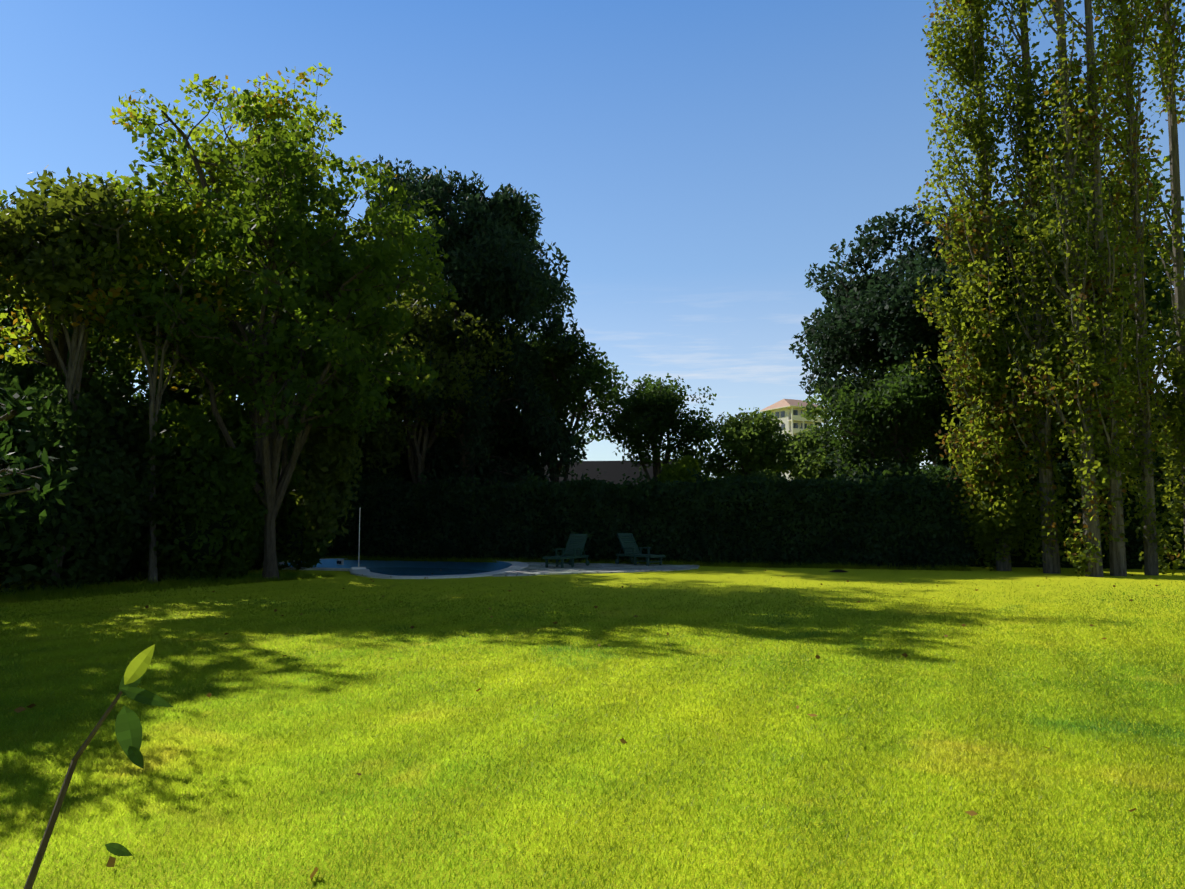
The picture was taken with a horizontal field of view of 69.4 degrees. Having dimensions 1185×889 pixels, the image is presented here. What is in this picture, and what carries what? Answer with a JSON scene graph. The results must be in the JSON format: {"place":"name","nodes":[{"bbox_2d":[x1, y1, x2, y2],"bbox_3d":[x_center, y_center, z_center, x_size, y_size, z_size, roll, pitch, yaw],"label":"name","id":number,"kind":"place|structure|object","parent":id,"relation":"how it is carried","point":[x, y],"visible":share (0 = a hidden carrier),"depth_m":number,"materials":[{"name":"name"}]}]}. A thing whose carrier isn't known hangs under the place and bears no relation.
{"place":"outdoors","nodes":[
{"label":"outdoors","id":0,"kind":"place"},
{"bbox_2d":[0,559,1184,888],"bbox_3d":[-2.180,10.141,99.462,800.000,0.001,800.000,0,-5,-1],"label":"lawn ground","id":1,"kind":"structure","parent":0,"point":[788,579],"depth_m":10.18,"materials":[{"name":"green plant"}]},
{"bbox_2d":[0,226,17,308],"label":"tree","id":2,"kind":"object","parent":1,"relation":"on","point":[2,306],"visible":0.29,"depth_m":20.01,"materials":[{"name":"green plant"}]},
{"bbox_2d":[0,345,70,579],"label":"tree","id":3,"kind":"object","parent":1,"relation":"on","point":[23,377],"depth_m":24.51,"materials":[{"name":"green plant"}]},
{"bbox_2d":[0,368,77,523],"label":"tree","id":4,"kind":"object","parent":1,"relation":"on","point":[8,472],"visible":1,"depth_m":7.55,"materials":[{"name":"green plant"}]},
{"bbox_2d":[0,255,132,384],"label":"tree","id":5,"kind":"object","parent":1,"relation":"on","point":[8,319],"visible":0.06,"depth_m":27.87,"materials":[{"name":"green plant"}]},
{"bbox_2d":[0,368,162,594],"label":"weeping bush","id":6,"kind":"object","parent":1,"relation":"on","point":[27,537],"visible":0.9,"depth_m":18.80,"materials":[{"name":"green plant"}]},
{"bbox_2d":[0,165,173,586],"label":"thin tree","id":7,"kind":"object","parent":1,"relation":"on","point":[28,248],"visible":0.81,"depth_m":19.90,"materials":[{"name":"green plant"}]},
{"bbox_2d":[0,186,176,401],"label":"tree","id":8,"kind":"object","parent":1,"relation":"on","point":[4,197],"visible":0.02,"depth_m":36.53,"materials":[{"name":"green plant"}]},
{"bbox_2d":[24,335,157,582],"bbox_3d":[-12.965,0.334,22.125,4.060,6.431,3.493,0,-5,-1],"label":"bush","id":9,"kind":"object","parent":1,"relation":"on","point":[120,409],"visible":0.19,"depth_m":21.72,"materials":[{"name":"green plant"}]},
{"bbox_2d":[3,346,190,563],"bbox_3d":[-19.185,-0.388,21.645,3.814,7.687,32.976,0,-5,6],"label":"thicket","id":10,"kind":"object","parent":1,"relation":"on","point":[143,400],"depth_m":29.10,"materials":[{"name":"green plant"}]},
{"bbox_2d":[0,171,194,579],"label":"tree","id":11,"kind":"object","parent":1,"relation":"on","point":[41,331],"visible":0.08,"depth_m":22.68,"materials":[{"name":"green plant"}]},
{"bbox_2d":[24,644,172,888],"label":"plant","id":12,"kind":"object","parent":1,"relation":"on","point":[128,729],"visible":1,"depth_m":1.44,"materials":[{"name":"green plant"}]},
{"bbox_2d":[32,170,264,583],"bbox_3d":[-11.108,-1.615,21.568,4.673,10.135,5.043,-3,-6,33],"label":"thin tree","id":13,"kind":"object","parent":1,"relation":"on","point":[167,215],"visible":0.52,"depth_m":21.18,"materials":[{"name":"green plant"}]},
{"bbox_2d":[69,406,248,580],"bbox_3d":[-11.897,1.323,23.356,4.722,4.689,5.030,0,-5,-1],"label":"bush","id":14,"kind":"object","parent":1,"relation":"on","point":[159,539],"visible":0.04,"depth_m":21.85,"materials":[{"name":"green plant"}]},
{"bbox_2d":[0,568,336,603],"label":"planting bed","id":15,"kind":"object","parent":1,"relation":"on","point":[38,594],"visible":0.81,"depth_m":19.37,"materials":[{"name":"brown soil"}]},
{"bbox_2d":[128,395,267,581],"bbox_3d":[-10.235,1.067,22.316,3.802,5.015,3.367,0,-5,-1],"label":"bush","id":16,"kind":"object","parent":1,"relation":"on","point":[205,482],"visible":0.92,"depth_m":21.40,"materials":[{"name":"green plant"}]},
{"bbox_2d":[113,248,314,555],"bbox_3d":[-12.927,-1.672,31.226,7.652,11.977,8.670,2,-5,-19],"label":"tree","id":17,"kind":"object","parent":1,"relation":"on","point":[182,398],"visible":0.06,"depth_m":30.87,"materials":[{"name":"green plant"}]},
{"bbox_2d":[180,425,285,564],"bbox_3d":[-12.703,1.719,30.417,4.779,5.120,6.526,0,-5,-1],"label":"bush","id":18,"kind":"object","parent":1,"relation":"on","point":[181,559],"depth_m":29.48,"materials":[{"name":"green plant"}]},
{"bbox_2d":[52,62,417,567],"bbox_3d":[-12.269,-4.127,29.059,9.064,16.500,10.468,-4,-6,40],"label":"tall ash tree","id":19,"kind":"object","parent":1,"relation":"on","point":[217,179],"visible":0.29,"depth_m":27.45,"materials":[{"name":"green plant"}]},
{"bbox_2d":[96,89,459,578],"bbox_3d":[-8.482,-2.462,22.847,9.549,12.064,9.920,2,-5,-21],"label":"ash tree","id":20,"kind":"object","parent":1,"relation":"on","point":[337,283],"visible":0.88,"depth_m":21.38,"materials":[{"name":"green plant"}]},
{"bbox_2d":[233,461,337,570],"bbox_3d":[-9.673,2.253,26.870,3.272,3.423,3.114,4,-6,-38],"label":"bush","id":21,"kind":"object","parent":1,"relation":"on","point":[292,538],"visible":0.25,"depth_m":25.98,"materials":[{"name":"green plant"}]},
{"bbox_2d":[289,356,364,551],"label":"bush leaves","id":22,"kind":"object","parent":1,"relation":"on","point":[334,455],"visible":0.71,"depth_m":23.39,"materials":[{"name":"green plant"}]},
{"bbox_2d":[278,558,528,578],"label":"swimming pool","id":23,"kind":"structure","parent":1,"relation":"on","point":[330,564],"depth_m":31.71,"materials":[{"name":"paint"}]},
{"bbox_2d":[337,559,343,564],"bbox_3d":[-9.686,4.487,32.689,0.420,0.220,0.075,-3,-6,30],"label":"pool skimmer","id":24,"kind":"object","parent":23,"relation":"on","point":[340,561],"visible":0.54,"depth_m":32.62,"materials":[{"name":"white plastic"}]},
{"bbox_2d":[351,508,365,569],"bbox_3d":[-7.117,2.865,26.121,0.440,1.870,0.080,2,-5,-24],"label":"shower","id":25,"kind":"object","parent":23,"relation":"on","point":[358,567],"visible":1,"depth_m":26.09,"materials":[{"name":"silver metal"}]},
{"bbox_2d":[366,567,490,575],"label":"pool water","id":26,"kind":"structure","parent":23,"relation":"in","point":[404,571],"depth_m":31.20,"materials":[{"name":"blue liquid"}]},
{"bbox_2d":[346,275,520,484],"bbox_3d":[-7.242,-1.157,35.760,8.146,11.652,7.819,-4,-7,42],"label":"tree","id":27,"kind":"object","parent":1,"relation":"on","point":[401,423],"visible":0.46,"depth_m":34.50,"materials":[{"name":"green plant"}]},
{"bbox_2d":[345,154,586,486],"bbox_3d":[-6.483,-3.891,38.650,12.562,17.580,11.969,0,-5,-1],"label":"tree","id":28,"kind":"object","parent":1,"relation":"on","point":[493,263],"visible":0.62,"depth_m":36.46,"materials":[{"name":"green plant"}]},
{"bbox_2d":[481,325,628,482],"bbox_3d":[-1.833,-0.376,40.849,6.572,10.971,6.880,-2,-5,23],"label":"tree","id":29,"kind":"object","parent":1,"relation":"on","point":[563,389],"visible":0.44,"depth_m":39.66,"materials":[{"name":"green plant"}]},
{"bbox_2d":[5,569,1158,879],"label":"fallen leaves","id":30,"kind":"object","parent":1,"relation":"on","point":[623,741],"visible":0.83,"depth_m":7.59,"materials":[{"name":"brown plant"}]},
{"bbox_2d":[492,562,698,576],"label":"patio paving","id":31,"kind":"structure","parent":1,"relation":"on","point":[535,568],"depth_m":26.69,"materials":[{"name":"stone"}]},
{"bbox_2d":[543,534,589,567],"bbox_3d":[-0.847,3.424,27.677,0.770,1.041,1.745,-3,-6,30],"label":"sun lounger","id":32,"kind":"object","parent":31,"relation":"on","point":[572,545],"visible":1,"depth_m":28.04,"materials":[{"name":"green plastic"}]},
{"bbox_2d":[615,533,664,565],"bbox_3d":[1.600,3.525,28.855,0.770,1.041,1.745,4,-6,-39],"label":"sun lounger","id":33,"kind":"object","parent":31,"relation":"on","point":[629,543],"visible":0.98,"depth_m":29.13,"materials":[{"name":"green plastic"}]},
{"bbox_2d":[261,457,976,568],"bbox_3d":[-1.896,2.535,31.843,29.571,3.622,2.369,-2,-5,18],"label":"hedge","id":34,"kind":"object","parent":1,"relation":"on","point":[907,520],"visible":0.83,"depth_m":29.64,"materials":[{"name":"green plant"}]},
{"bbox_2d":[594,373,716,481],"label":"tree","id":35,"kind":"object","parent":1,"relation":"on","point":[654,412],"visible":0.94,"depth_m":39.25,"materials":[{"name":"green plant"}]},
{"bbox_2d":[657,455,713,482],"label":"bush","id":36,"kind":"object","parent":1,"relation":"on","point":[678,471],"visible":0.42,"depth_m":33.62,"materials":[{"name":"green plant"}]},
{"bbox_2d":[695,407,801,478],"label":"tree","id":37,"kind":"object","parent":1,"relation":"on","point":[750,444],"visible":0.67,"depth_m":37.55,"materials":[{"name":"green plant"}]},
{"bbox_2d":[718,467,781,479],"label":"bush","id":38,"kind":"object","parent":1,"relation":"on","point":[772,475],"visible":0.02,"depth_m":32.65,"materials":[{"name":"green plant"}]},
{"bbox_2d":[770,424,856,480],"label":"tree","id":39,"kind":"object","parent":1,"relation":"on","point":[810,464],"visible":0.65,"depth_m":35.56,"materials":[{"name":"green plant"}]},
{"bbox_2d":[829,569,847,571],"bbox_3d":[7.350,3.765,25.548,0.600,0.071,0.600,0,-5,-1],"label":"lawn earth mound","id":40,"kind":"object","parent":1,"relation":"on","point":[838,570],"visible":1,"depth_m":25.41,"materials":[{"name":"soil"}]},
{"bbox_2d":[798,359,926,470],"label":"tree","id":41,"kind":"object","parent":1,"relation":"on","point":[810,413],"visible":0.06,"depth_m":40.09,"materials":[{"name":"green plant"}]},
{"bbox_2d":[828,447,922,483],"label":"bush","id":42,"kind":"object","parent":1,"relation":"on","point":[888,468],"visible":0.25,"depth_m":31.37,"materials":[{"name":"green plant"}]},
{"bbox_2d":[809,355,959,472],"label":"tree","id":43,"kind":"object","parent":1,"relation":"on","point":[890,414],"visible":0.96,"depth_m":31.89,"materials":[{"name":"green plant"}]},
{"bbox_2d":[789,199,1064,472],"bbox_3d":[14.262,-2.547,34.294,11.590,14.208,12.990,0,-5,-1],"label":"dark tree","id":44,"kind":"object","parent":1,"relation":"on","point":[875,317],"visible":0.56,"depth_m":34.33,"materials":[{"name":"green plant"}]},
{"bbox_2d":[906,0,1045,570],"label":"poplar","id":45,"kind":"object","parent":1,"relation":"on","point":[991,469],"visible":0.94,"depth_m":26.53,"materials":[{"name":"green plant"}]},
{"bbox_2d":[973,0,1073,573],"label":"poplar","id":46,"kind":"object","parent":1,"relation":"on","point":[1040,435],"visible":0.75,"depth_m":25.50,"materials":[{"name":"green plant"}]},
{"bbox_2d":[919,155,1184,444],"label":"dark tree","id":47,"kind":"object","parent":1,"relation":"on","point":[1165,303],"visible":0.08,"depth_m":29.03,"materials":[{"name":"green plant"}]},
{"bbox_2d":[921,458,1184,569],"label":"hedge","id":48,"kind":"object","parent":1,"relation":"on","point":[1134,546],"visible":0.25,"depth_m":27.42,"materials":[{"name":"green plant"}]},
{"bbox_2d":[928,354,1179,466],"bbox_3d":[23.521,-0.186,30.646,21.667,8.822,3.820,-1,-5,15],"label":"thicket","id":49,"kind":"object","parent":1,"relation":"on","point":[950,410],"visible":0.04,"depth_m":31.91,"materials":[{"name":"green plant"}]},
{"bbox_2d":[1015,0,1124,576],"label":"poplar","id":50,"kind":"object","parent":1,"relation":"on","point":[1081,435],"visible":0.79,"depth_m":24.15,"materials":[{"name":"green plant"}]},
{"bbox_2d":[1033,0,1157,575],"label":"poplar","id":51,"kind":"object","parent":1,"relation":"on","point":[1113,524],"visible":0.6,"depth_m":24.05,"materials":[{"name":"green plant"}]},
{"bbox_2d":[1079,0,1184,575],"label":"poplar","id":52,"kind":"object","parent":1,"relation":"on","point":[1143,449],"visible":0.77,"depth_m":24.63,"materials":[{"name":"green plant"}]},
{"bbox_2d":[1128,0,1184,574],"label":"poplar","id":53,"kind":"object","parent":1,"relation":"on","point":[1169,55],"visible":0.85,"depth_m":25.10,"materials":[{"name":"green plant"}]},
{"bbox_2d":[0,0,1184,477],"label":"sky","id":54,"kind":"structure","parent":0,"point":[689,162],"materials":[{"name":"blue"}]},
{"bbox_2d":[541,451,701,484],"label":"house","id":55,"kind":"structure","parent":0,"point":[614,470],"depth_m":43.77,"materials":[{"name":"stone"}]},
{"bbox_2d":[350,559,964,570],"bbox_3d":[-2.139,4.258,30.954,29.006,0.001,1.086,-2,-5,18],"label":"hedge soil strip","id":56,"kind":"object","parent":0,"point":[713,565],"visible":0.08,"depth_m":28.23,"materials":[{"name":"brown soil"}]},
{"bbox_2d":[261,554,969,570],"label":"long grass","id":57,"kind":"structure","parent":56,"relation":"on","point":[782,565],"depth_m":28.82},
{"bbox_2d":[759,399,824,480],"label":"house","id":58,"kind":"structure","parent":0,"point":[787,412],"depth_m":197.94,"materials":[{"name":"beige paint"}]}
]}

